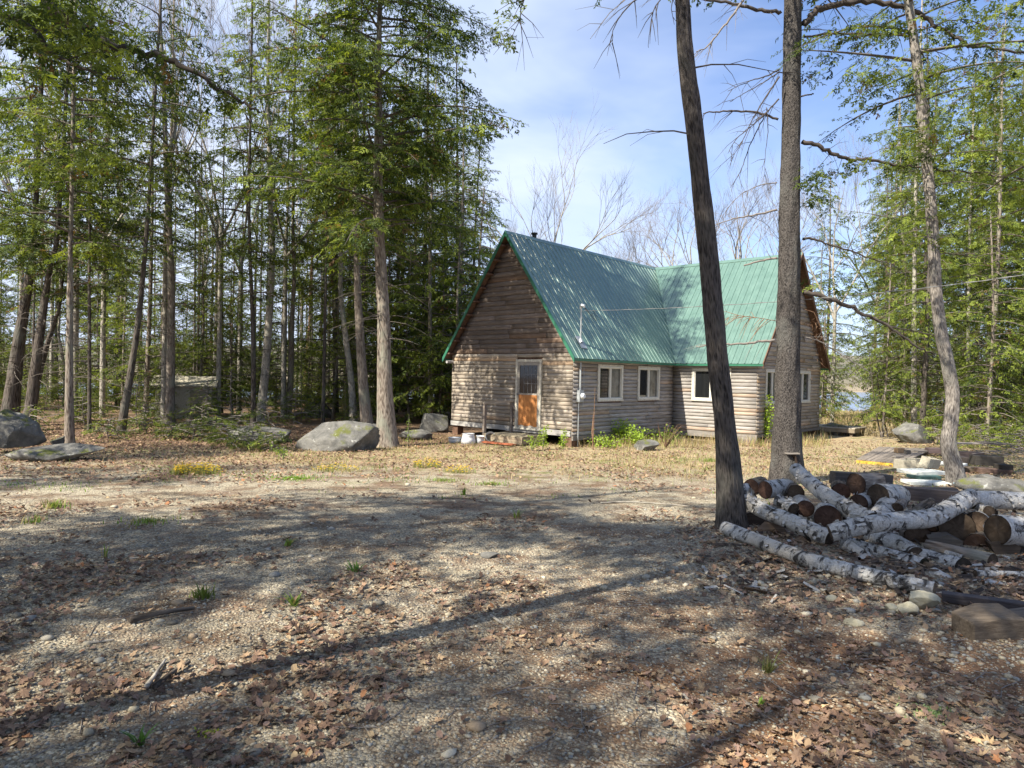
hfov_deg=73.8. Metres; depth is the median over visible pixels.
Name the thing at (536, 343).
log cabin
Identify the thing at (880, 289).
hemlock tree
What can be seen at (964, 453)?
lumber
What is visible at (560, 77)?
sky
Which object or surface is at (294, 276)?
hemlock tree
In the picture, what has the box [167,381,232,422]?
hemlock sapling
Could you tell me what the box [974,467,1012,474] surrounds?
lumber
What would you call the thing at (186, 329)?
fir tree
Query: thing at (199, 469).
flower clump
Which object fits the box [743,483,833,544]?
birch log
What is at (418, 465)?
flower clump
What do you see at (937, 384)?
fir tree
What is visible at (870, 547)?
birch log
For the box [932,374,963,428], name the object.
fir tree
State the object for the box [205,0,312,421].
tree
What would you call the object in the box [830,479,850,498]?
cut log
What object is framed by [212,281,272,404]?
fir tree
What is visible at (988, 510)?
birch log
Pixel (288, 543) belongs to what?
dandelion rosette
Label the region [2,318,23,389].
fir tree
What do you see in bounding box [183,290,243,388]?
fir tree
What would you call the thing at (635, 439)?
leafy shrub
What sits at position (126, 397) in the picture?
leaning tree
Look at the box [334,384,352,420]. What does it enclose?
fir tree
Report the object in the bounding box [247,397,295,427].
hemlock sapling
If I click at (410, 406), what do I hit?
hemlock sapling
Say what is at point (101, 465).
leaf litter
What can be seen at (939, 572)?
birch log
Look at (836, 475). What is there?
timber
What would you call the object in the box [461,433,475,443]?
plastic bucket
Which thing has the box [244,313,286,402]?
fir tree
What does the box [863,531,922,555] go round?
birch log
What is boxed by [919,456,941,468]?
concrete block
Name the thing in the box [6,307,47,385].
fir tree
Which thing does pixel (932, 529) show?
cut log
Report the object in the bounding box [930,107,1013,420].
hemlock tree
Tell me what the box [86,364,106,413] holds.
fir tree
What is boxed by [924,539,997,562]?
grey log
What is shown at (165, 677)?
stick
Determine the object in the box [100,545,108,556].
leaf sprout
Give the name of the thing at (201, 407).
hemlock sapling
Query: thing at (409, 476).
green grass
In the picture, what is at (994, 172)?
hemlock tree
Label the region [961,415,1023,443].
fir sapling
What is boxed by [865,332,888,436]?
bare sapling
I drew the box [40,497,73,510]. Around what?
grass tuft
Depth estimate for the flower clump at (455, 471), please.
13.05 m
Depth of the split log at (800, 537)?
7.13 m
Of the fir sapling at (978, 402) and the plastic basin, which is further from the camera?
the fir sapling at (978, 402)
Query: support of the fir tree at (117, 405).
on the ground at (310, 495)
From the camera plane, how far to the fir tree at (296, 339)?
38.02 m
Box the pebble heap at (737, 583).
[600,558,1000,620]
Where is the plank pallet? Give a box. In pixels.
[856,447,925,466]
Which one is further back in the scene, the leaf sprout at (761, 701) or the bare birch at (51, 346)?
the bare birch at (51, 346)
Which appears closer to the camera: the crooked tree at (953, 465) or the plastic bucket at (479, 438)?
the crooked tree at (953, 465)
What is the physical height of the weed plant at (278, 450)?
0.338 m
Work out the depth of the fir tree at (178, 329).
34.99 m
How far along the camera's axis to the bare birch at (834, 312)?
29.92 m
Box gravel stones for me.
[0,511,1023,767]
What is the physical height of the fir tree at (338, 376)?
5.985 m
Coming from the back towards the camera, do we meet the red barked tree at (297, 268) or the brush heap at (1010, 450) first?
the red barked tree at (297, 268)
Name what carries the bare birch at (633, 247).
on the ground at (310, 495)
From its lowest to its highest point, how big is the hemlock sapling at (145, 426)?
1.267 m
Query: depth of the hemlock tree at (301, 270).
34.38 m
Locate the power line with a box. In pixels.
[584,275,1023,310]
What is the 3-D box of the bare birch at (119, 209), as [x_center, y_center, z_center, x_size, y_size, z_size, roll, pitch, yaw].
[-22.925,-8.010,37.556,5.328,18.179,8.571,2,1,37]
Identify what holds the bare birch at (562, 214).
on the ground at (310, 495)
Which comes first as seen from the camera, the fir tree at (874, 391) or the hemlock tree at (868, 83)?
the hemlock tree at (868, 83)
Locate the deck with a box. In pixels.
[807,424,866,436]
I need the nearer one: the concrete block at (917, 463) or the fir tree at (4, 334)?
the concrete block at (917, 463)
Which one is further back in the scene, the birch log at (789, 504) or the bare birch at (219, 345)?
the bare birch at (219, 345)
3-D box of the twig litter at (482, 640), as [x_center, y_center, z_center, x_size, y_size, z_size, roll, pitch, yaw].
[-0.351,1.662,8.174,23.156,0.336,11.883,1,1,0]
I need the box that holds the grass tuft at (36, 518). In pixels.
[21,513,48,524]
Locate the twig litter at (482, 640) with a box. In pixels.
[0,458,1023,767]
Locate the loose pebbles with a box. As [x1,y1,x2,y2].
[0,472,1022,767]
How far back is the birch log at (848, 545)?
6.68 m
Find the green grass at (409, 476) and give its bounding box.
[1,431,1023,504]
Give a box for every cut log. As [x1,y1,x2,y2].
[744,476,766,494]
[758,478,793,498]
[785,482,804,498]
[793,494,814,516]
[814,502,841,527]
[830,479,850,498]
[846,472,885,494]
[849,492,872,508]
[866,482,910,505]
[891,498,907,511]
[898,528,930,542]
[927,526,938,531]
[935,512,976,540]
[963,531,988,547]
[967,509,989,531]
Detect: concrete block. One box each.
[893,459,915,468]
[905,458,926,467]
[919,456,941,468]
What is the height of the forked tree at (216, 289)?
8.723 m
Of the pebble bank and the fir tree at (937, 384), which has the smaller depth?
the pebble bank
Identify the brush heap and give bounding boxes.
[868,426,898,441]
[972,437,1023,466]
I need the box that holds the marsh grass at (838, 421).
[802,408,933,436]
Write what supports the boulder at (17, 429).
on the ground at (310, 495)
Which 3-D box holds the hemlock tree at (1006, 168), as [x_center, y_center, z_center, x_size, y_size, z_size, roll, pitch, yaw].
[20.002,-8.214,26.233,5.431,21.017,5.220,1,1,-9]
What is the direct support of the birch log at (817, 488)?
on the cut log at (825, 514)
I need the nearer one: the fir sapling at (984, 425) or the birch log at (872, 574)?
the birch log at (872, 574)
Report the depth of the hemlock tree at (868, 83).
12.12 m
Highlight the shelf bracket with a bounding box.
[784,452,799,462]
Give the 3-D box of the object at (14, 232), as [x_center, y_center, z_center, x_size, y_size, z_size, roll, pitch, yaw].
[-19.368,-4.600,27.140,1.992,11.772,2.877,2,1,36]
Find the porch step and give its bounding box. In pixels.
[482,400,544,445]
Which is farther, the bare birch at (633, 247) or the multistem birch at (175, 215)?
the bare birch at (633, 247)
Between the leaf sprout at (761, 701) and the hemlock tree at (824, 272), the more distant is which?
the hemlock tree at (824, 272)
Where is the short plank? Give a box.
[911,449,927,452]
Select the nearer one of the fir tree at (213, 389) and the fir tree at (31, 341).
the fir tree at (213, 389)
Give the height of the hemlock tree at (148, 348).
13.267 m
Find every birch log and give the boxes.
[719,522,936,593]
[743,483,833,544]
[773,493,798,513]
[789,463,875,517]
[827,488,980,540]
[839,537,928,563]
[841,539,879,557]
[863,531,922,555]
[871,497,896,512]
[912,497,937,510]
[917,545,971,567]
[929,567,952,577]
[970,489,1023,510]
[973,567,1023,577]
[978,502,995,515]
[980,579,1021,584]
[983,514,1023,546]
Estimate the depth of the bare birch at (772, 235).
40.30 m
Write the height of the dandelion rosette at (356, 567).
0.099 m
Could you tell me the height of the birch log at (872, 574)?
0.169 m
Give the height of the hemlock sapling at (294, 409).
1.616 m
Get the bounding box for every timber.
[829,471,893,483]
[905,486,960,502]
[912,486,957,489]
[942,590,1023,608]
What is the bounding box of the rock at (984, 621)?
[951,603,1023,640]
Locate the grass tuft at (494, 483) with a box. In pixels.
[466,481,518,485]
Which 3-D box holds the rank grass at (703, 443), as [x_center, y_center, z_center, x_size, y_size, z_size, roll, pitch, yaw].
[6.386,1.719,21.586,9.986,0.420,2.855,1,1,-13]
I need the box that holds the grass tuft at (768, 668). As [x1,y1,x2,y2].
[743,648,790,673]
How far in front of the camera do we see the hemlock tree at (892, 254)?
39.69 m
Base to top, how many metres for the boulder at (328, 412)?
1.093 m
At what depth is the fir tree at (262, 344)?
39.25 m
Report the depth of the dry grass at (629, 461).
16.12 m
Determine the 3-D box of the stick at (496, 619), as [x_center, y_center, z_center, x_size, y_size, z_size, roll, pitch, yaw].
[-0.083,1.631,4.682,0.021,0.022,0.272,1,1,-29]
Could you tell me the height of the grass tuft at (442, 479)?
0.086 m
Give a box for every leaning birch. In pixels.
[304,0,372,421]
[889,336,933,414]
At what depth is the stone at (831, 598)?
5.26 m
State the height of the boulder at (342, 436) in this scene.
1.138 m
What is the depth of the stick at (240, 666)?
3.88 m
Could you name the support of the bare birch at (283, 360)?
on the ground at (310, 495)
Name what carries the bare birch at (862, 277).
on the ground at (310, 495)
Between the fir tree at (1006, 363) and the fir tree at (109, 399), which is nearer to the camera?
the fir tree at (109, 399)
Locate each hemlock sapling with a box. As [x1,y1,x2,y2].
[12,404,63,433]
[39,390,114,428]
[82,418,141,439]
[93,372,167,424]
[121,404,174,433]
[147,421,197,440]
[152,419,224,442]
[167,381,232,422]
[175,400,232,432]
[193,368,263,422]
[195,416,264,439]
[198,409,270,441]
[203,424,258,449]
[219,420,281,451]
[243,431,295,452]
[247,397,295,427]
[273,389,327,423]
[329,384,373,412]
[396,392,425,415]
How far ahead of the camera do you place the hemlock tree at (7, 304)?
30.45 m
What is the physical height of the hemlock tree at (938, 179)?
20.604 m
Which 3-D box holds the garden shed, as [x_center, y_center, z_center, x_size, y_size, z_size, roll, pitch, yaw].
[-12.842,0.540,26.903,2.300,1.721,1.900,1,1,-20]
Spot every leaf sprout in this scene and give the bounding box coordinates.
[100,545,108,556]
[758,696,765,706]
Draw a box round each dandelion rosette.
[120,722,161,745]
[272,592,301,605]
[284,537,296,546]
[343,561,362,571]
[513,509,523,517]
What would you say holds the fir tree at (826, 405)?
on the ground at (310, 495)
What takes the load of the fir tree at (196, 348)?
on the ground at (310, 495)
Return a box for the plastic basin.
[448,437,461,442]
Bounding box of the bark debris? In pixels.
[694,509,1023,602]
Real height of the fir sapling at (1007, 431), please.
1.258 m
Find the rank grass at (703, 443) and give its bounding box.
[576,432,835,447]
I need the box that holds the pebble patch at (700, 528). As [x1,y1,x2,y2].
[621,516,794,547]
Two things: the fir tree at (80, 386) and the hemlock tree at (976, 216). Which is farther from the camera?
the hemlock tree at (976, 216)
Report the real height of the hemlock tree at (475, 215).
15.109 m
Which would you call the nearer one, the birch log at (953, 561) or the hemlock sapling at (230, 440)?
the birch log at (953, 561)
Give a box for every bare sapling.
[856,334,883,437]
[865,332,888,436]
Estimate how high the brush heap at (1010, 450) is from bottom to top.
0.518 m
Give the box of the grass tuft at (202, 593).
[189,581,215,599]
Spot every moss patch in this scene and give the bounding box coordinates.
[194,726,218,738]
[252,473,340,482]
[896,696,966,724]
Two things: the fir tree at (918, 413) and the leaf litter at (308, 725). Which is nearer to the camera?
the leaf litter at (308, 725)
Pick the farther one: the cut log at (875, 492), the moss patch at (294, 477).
the moss patch at (294, 477)
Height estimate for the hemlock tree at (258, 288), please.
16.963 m
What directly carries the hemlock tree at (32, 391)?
on the ground at (310, 495)
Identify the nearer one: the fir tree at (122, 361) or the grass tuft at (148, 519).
the grass tuft at (148, 519)
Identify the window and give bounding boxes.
[597,364,623,401]
[637,366,660,400]
[691,368,731,400]
[764,369,774,404]
[800,370,810,402]
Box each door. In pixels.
[190,390,208,418]
[517,362,538,428]
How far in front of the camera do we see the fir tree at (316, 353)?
36.74 m
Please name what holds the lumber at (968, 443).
on the brush heap at (1010, 450)
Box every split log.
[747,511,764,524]
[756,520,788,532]
[790,535,809,542]
[926,532,963,546]
[985,539,1020,553]
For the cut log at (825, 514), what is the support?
on the ground at (310, 495)
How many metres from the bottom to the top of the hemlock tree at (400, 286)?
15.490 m
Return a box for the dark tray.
[906,474,941,479]
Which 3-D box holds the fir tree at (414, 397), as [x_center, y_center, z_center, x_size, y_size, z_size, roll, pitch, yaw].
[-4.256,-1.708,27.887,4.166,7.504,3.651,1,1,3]
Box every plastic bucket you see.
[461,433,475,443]
[476,435,484,442]
[485,431,493,440]
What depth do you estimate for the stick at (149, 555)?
6.11 m
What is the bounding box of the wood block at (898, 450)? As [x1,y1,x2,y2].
[894,448,904,452]
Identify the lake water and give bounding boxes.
[26,382,1014,410]
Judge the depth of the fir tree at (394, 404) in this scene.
27.24 m
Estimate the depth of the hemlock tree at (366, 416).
23.38 m
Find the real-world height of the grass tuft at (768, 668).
0.135 m
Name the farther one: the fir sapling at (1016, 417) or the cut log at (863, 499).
the fir sapling at (1016, 417)
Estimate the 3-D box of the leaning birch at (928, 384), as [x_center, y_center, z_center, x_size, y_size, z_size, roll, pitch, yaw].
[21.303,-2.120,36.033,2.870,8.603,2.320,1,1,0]
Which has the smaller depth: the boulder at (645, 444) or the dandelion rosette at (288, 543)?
the dandelion rosette at (288, 543)
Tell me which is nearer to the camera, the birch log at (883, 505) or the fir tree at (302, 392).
the birch log at (883, 505)
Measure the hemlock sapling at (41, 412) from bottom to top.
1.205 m
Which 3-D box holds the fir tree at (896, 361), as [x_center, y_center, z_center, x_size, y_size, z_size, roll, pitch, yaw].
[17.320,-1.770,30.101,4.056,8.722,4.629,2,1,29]
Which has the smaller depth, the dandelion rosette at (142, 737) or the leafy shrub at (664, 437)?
the dandelion rosette at (142, 737)
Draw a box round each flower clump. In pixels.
[169,462,189,474]
[169,462,225,475]
[309,462,361,472]
[412,457,443,468]
[443,464,475,473]
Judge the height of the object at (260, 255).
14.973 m
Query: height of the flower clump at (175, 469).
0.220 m
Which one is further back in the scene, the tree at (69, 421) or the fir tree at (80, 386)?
the fir tree at (80, 386)
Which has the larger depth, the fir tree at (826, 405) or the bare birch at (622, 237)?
the bare birch at (622, 237)
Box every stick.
[83,639,113,643]
[129,606,194,623]
[130,548,170,558]
[144,658,166,688]
[152,660,190,689]
[228,663,257,671]
[464,524,494,529]
[490,614,509,628]
[600,501,694,506]
[682,693,703,713]
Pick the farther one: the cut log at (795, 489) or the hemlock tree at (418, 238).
the hemlock tree at (418, 238)
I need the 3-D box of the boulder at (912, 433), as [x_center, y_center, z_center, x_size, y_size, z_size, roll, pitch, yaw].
[13.855,1.817,23.587,1.204,0.984,1.286,2,1,38]
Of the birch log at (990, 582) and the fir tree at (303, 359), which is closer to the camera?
the birch log at (990, 582)
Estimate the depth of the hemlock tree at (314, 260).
30.26 m
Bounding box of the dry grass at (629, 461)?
[1,427,1023,484]
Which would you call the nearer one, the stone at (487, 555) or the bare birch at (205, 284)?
the stone at (487, 555)
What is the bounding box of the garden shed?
[150,375,217,418]
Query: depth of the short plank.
19.40 m
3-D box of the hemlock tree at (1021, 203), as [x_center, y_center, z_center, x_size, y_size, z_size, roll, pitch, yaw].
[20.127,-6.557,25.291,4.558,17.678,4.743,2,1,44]
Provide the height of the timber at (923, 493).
0.173 m
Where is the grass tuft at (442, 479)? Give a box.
[423,476,489,482]
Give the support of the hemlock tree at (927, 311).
on the ground at (310, 495)
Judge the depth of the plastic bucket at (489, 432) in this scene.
20.50 m
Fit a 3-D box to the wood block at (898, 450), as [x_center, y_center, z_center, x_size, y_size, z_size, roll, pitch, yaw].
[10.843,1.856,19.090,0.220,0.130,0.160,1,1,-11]
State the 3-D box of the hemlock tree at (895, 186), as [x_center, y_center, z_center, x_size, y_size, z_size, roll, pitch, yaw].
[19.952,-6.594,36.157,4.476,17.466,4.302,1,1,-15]
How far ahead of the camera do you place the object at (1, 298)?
38.44 m
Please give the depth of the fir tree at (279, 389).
30.22 m
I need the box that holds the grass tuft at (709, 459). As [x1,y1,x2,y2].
[699,457,715,461]
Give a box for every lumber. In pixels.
[925,447,940,452]
[957,442,982,443]
[959,451,983,457]
[961,456,968,465]
[964,466,991,472]
[969,454,1003,465]
[974,441,1006,444]
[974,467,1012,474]
[993,463,1013,469]
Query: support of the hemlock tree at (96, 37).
on the ground at (310, 495)
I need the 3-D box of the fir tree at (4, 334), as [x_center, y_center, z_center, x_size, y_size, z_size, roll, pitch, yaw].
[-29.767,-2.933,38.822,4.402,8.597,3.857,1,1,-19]
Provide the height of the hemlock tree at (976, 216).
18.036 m
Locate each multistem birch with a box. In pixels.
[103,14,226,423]
[137,2,226,372]
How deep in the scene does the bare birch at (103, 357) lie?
25.91 m
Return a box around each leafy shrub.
[586,429,627,448]
[610,418,637,442]
[620,424,657,443]
[646,424,686,443]
[763,394,773,442]
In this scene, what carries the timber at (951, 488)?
on the ground at (310, 495)
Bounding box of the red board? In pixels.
[481,441,516,445]
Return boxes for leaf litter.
[0,420,1023,509]
[0,491,1023,767]
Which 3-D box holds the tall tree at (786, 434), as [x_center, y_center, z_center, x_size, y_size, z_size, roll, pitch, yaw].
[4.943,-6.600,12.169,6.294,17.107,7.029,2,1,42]
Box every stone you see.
[480,552,498,558]
[825,595,836,601]
[843,618,864,626]
[885,603,896,611]
[896,601,918,614]
[909,590,940,608]
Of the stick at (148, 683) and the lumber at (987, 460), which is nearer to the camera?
the stick at (148, 683)
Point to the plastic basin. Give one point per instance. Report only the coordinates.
(454, 439)
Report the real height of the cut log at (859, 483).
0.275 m
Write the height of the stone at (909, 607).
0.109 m
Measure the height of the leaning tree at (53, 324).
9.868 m
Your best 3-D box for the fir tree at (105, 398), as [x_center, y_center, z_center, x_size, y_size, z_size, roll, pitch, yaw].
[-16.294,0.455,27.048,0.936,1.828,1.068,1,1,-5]
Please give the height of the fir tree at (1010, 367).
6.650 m
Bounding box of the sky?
[0,0,1023,360]
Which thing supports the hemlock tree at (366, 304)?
on the ground at (310, 495)
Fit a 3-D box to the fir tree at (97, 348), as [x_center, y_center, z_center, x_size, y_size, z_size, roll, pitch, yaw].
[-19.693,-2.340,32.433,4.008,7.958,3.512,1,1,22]
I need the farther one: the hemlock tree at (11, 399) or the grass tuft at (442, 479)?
the hemlock tree at (11, 399)
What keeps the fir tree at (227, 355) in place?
on the ground at (310, 495)
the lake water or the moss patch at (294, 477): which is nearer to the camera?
the moss patch at (294, 477)
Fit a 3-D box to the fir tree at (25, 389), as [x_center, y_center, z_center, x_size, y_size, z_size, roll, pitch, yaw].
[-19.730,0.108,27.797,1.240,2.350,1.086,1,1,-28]
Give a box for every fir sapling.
[922,426,963,444]
[926,397,967,427]
[937,418,989,444]
[941,401,981,434]
[957,411,1022,440]
[958,423,1010,448]
[960,397,1010,428]
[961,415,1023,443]
[974,396,1023,428]
[988,421,1023,447]
[990,425,1023,452]
[1008,405,1023,432]
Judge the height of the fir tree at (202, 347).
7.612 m
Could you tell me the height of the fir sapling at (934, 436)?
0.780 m
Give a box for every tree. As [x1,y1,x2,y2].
[0,0,143,411]
[0,0,156,432]
[0,0,191,419]
[0,0,208,442]
[0,0,277,190]
[0,48,17,335]
[0,95,82,393]
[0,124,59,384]
[0,129,39,338]
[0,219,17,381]
[0,263,41,401]
[0,269,23,392]
[0,276,81,403]
[0,280,24,405]
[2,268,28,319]
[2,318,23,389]
[5,284,62,395]
[6,141,131,406]
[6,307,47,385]
[7,69,116,398]
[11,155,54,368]
[21,360,45,409]
[38,361,64,409]
[39,294,114,400]
[40,327,60,397]
[43,355,64,409]
[44,0,235,434]
[50,253,134,407]
[57,107,157,401]
[58,356,110,423]
[63,156,179,403]
[63,344,97,423]
[65,104,162,369]
[78,249,160,406]
[79,84,228,416]
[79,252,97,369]
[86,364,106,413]
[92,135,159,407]
[93,380,114,414]
[105,384,114,412]
[107,316,158,402]
[109,346,135,403]
[113,377,131,407]
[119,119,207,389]
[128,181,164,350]
[129,129,206,337]
[130,261,192,404]
[130,322,188,403]
[133,383,150,412]
[137,351,177,419]
[142,285,180,384]
[152,243,250,408]
[154,0,310,424]
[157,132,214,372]
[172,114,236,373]
[175,188,260,386]
[175,292,208,374]
[175,300,213,375]
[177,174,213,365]
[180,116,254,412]
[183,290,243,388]
[187,267,261,415]
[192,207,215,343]
[193,219,247,408]
[199,295,247,396]
[201,0,529,447]
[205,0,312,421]
[206,377,221,416]
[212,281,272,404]
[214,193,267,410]
[223,145,299,367]
[223,298,258,402]
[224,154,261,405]
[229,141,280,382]
[230,0,334,417]
[235,246,320,411]
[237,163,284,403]
[243,301,279,392]
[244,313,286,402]
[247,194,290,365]
[249,304,280,398]
[253,0,448,423]
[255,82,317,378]
[256,264,332,394]
[256,345,298,413]
[263,18,401,414]
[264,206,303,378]
[269,387,279,415]
[275,111,361,395]
[279,308,330,407]
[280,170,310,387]
[281,196,332,393]
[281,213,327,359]
[285,256,375,419]
[285,358,318,422]
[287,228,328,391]
[287,303,332,410]
[289,114,372,381]
[294,287,347,394]
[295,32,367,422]
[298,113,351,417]
[301,200,372,409]
[307,5,425,420]
[309,103,392,387]
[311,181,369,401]
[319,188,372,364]
[320,324,356,405]
[327,263,409,413]
[331,232,437,420]
[331,299,354,389]
[332,115,450,413]
[332,169,393,364]
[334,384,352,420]
[339,393,348,420]
[340,297,376,407]
[343,2,482,416]
[345,119,434,412]
[347,367,376,421]
[356,251,450,420]
[362,81,483,412]
[365,73,450,411]
[372,20,455,406]
[372,359,403,421]
[391,89,508,382]
[392,184,492,413]
[396,255,461,423]
[397,273,452,412]
[399,128,481,411]
[399,294,451,418]
[400,376,421,416]
[401,54,509,415]
[412,356,449,418]
[417,187,501,400]
[432,105,507,372]
[485,0,815,528]
[593,0,1023,483]
[771,0,1023,485]
[806,181,882,417]
[809,271,856,418]
[817,309,863,423]
[823,0,1023,272]
[830,170,930,424]
[838,0,1002,423]
[841,104,962,414]
[841,262,939,436]
[848,99,947,375]
[852,179,929,395]
[853,250,943,432]
[854,300,920,420]
[856,142,920,414]
[859,321,910,408]
[860,43,960,377]
[860,93,952,362]
[860,286,939,426]
[864,23,1006,427]
[871,84,965,404]
[902,57,975,371]
[904,23,1023,437]
[910,50,1023,421]
[910,216,1023,447]
[917,59,1022,429]
[918,185,1019,419]
[920,249,1023,429]
[923,82,1021,387]
[927,344,964,413]
[929,331,960,416]
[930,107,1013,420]
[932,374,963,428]
[933,322,984,407]
[939,58,1023,421]
[950,3,1023,429]
[957,81,1022,328]
[963,4,1023,416]
[972,298,1020,416]
[972,316,1020,419]
[973,31,1023,412]
[973,80,1023,422]
[979,81,1023,368]
[979,144,1023,407]
[989,186,1023,401]
[997,327,1020,416]
[998,318,1023,391]
[998,359,1023,417]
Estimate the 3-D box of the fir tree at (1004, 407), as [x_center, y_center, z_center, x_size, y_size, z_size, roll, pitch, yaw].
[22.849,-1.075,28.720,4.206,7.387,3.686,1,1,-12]
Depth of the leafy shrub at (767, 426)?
22.39 m
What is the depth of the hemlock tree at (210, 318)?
34.82 m
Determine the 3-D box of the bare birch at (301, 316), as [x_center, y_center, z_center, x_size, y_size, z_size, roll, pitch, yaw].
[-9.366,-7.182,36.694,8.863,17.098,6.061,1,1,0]
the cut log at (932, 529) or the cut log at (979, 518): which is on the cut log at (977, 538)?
the cut log at (979, 518)
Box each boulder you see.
[0,409,46,448]
[5,443,104,461]
[50,436,64,444]
[228,426,291,442]
[295,420,379,451]
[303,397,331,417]
[399,429,432,439]
[419,413,448,432]
[634,439,658,450]
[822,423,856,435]
[892,422,934,443]
[954,478,1023,491]
[968,474,1002,478]
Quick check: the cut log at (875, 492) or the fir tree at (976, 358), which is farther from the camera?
the fir tree at (976, 358)
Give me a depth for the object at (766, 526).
7.57 m
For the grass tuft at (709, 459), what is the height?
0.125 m
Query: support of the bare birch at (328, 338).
on the ground at (310, 495)
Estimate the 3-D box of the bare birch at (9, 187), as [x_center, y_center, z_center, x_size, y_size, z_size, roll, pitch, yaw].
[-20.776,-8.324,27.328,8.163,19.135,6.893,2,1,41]
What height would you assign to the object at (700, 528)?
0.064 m
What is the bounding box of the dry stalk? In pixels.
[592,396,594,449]
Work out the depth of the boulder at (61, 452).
13.78 m
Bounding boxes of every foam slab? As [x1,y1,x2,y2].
[897,468,944,474]
[900,479,951,485]
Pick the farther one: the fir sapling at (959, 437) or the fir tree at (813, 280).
the fir tree at (813, 280)
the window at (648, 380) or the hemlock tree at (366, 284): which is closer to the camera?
the window at (648, 380)
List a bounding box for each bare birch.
[0,0,177,418]
[0,0,221,417]
[0,5,77,408]
[0,84,54,401]
[1,87,168,401]
[46,0,336,415]
[113,0,357,413]
[125,0,310,419]
[140,0,401,417]
[141,67,285,373]
[260,104,348,407]
[262,25,416,406]
[435,92,680,249]
[500,206,567,245]
[582,188,654,263]
[609,178,728,266]
[630,168,813,267]
[689,147,845,259]
[729,107,989,422]
[761,116,964,400]
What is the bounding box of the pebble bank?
[872,612,1023,678]
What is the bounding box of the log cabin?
[442,230,830,446]
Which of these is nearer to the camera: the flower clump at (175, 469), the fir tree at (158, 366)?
the flower clump at (175, 469)
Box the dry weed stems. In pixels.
[658,423,682,447]
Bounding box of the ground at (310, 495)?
[0,345,1023,767]
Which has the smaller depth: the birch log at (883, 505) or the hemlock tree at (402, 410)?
the birch log at (883, 505)
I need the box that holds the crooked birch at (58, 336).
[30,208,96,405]
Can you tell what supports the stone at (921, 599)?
on the ground at (310, 495)
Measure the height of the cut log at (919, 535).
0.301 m
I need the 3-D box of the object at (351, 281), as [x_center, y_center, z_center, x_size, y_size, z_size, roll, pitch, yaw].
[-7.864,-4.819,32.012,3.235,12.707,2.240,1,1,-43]
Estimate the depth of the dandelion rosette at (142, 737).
3.07 m
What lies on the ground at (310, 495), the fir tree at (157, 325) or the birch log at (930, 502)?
the fir tree at (157, 325)
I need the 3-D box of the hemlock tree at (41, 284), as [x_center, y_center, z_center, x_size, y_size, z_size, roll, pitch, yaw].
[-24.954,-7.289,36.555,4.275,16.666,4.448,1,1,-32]
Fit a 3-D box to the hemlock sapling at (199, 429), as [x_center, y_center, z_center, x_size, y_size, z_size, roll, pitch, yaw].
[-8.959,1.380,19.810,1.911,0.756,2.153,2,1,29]
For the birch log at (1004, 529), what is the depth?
6.72 m
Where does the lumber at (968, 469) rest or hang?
on the ground at (310, 495)
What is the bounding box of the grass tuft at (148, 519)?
[103,511,200,528]
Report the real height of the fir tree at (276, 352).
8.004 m
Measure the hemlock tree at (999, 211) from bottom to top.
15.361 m
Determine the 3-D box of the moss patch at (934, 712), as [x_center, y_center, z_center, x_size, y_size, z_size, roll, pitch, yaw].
[2.190,1.687,3.508,0.367,0.031,0.249,1,1,12]
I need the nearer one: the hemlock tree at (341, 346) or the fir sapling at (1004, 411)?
the fir sapling at (1004, 411)
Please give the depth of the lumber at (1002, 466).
15.08 m
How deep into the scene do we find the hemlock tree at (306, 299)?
30.04 m
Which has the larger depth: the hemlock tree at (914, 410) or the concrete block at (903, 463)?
the hemlock tree at (914, 410)
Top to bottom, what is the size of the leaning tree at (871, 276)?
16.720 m
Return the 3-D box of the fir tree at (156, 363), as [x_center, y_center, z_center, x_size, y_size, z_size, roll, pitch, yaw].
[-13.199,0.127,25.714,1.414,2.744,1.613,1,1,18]
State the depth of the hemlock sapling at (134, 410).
23.33 m
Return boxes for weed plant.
[269,445,291,457]
[405,419,411,441]
[524,435,541,449]
[538,425,551,449]
[558,428,570,448]
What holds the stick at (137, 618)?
on the ground at (310, 495)

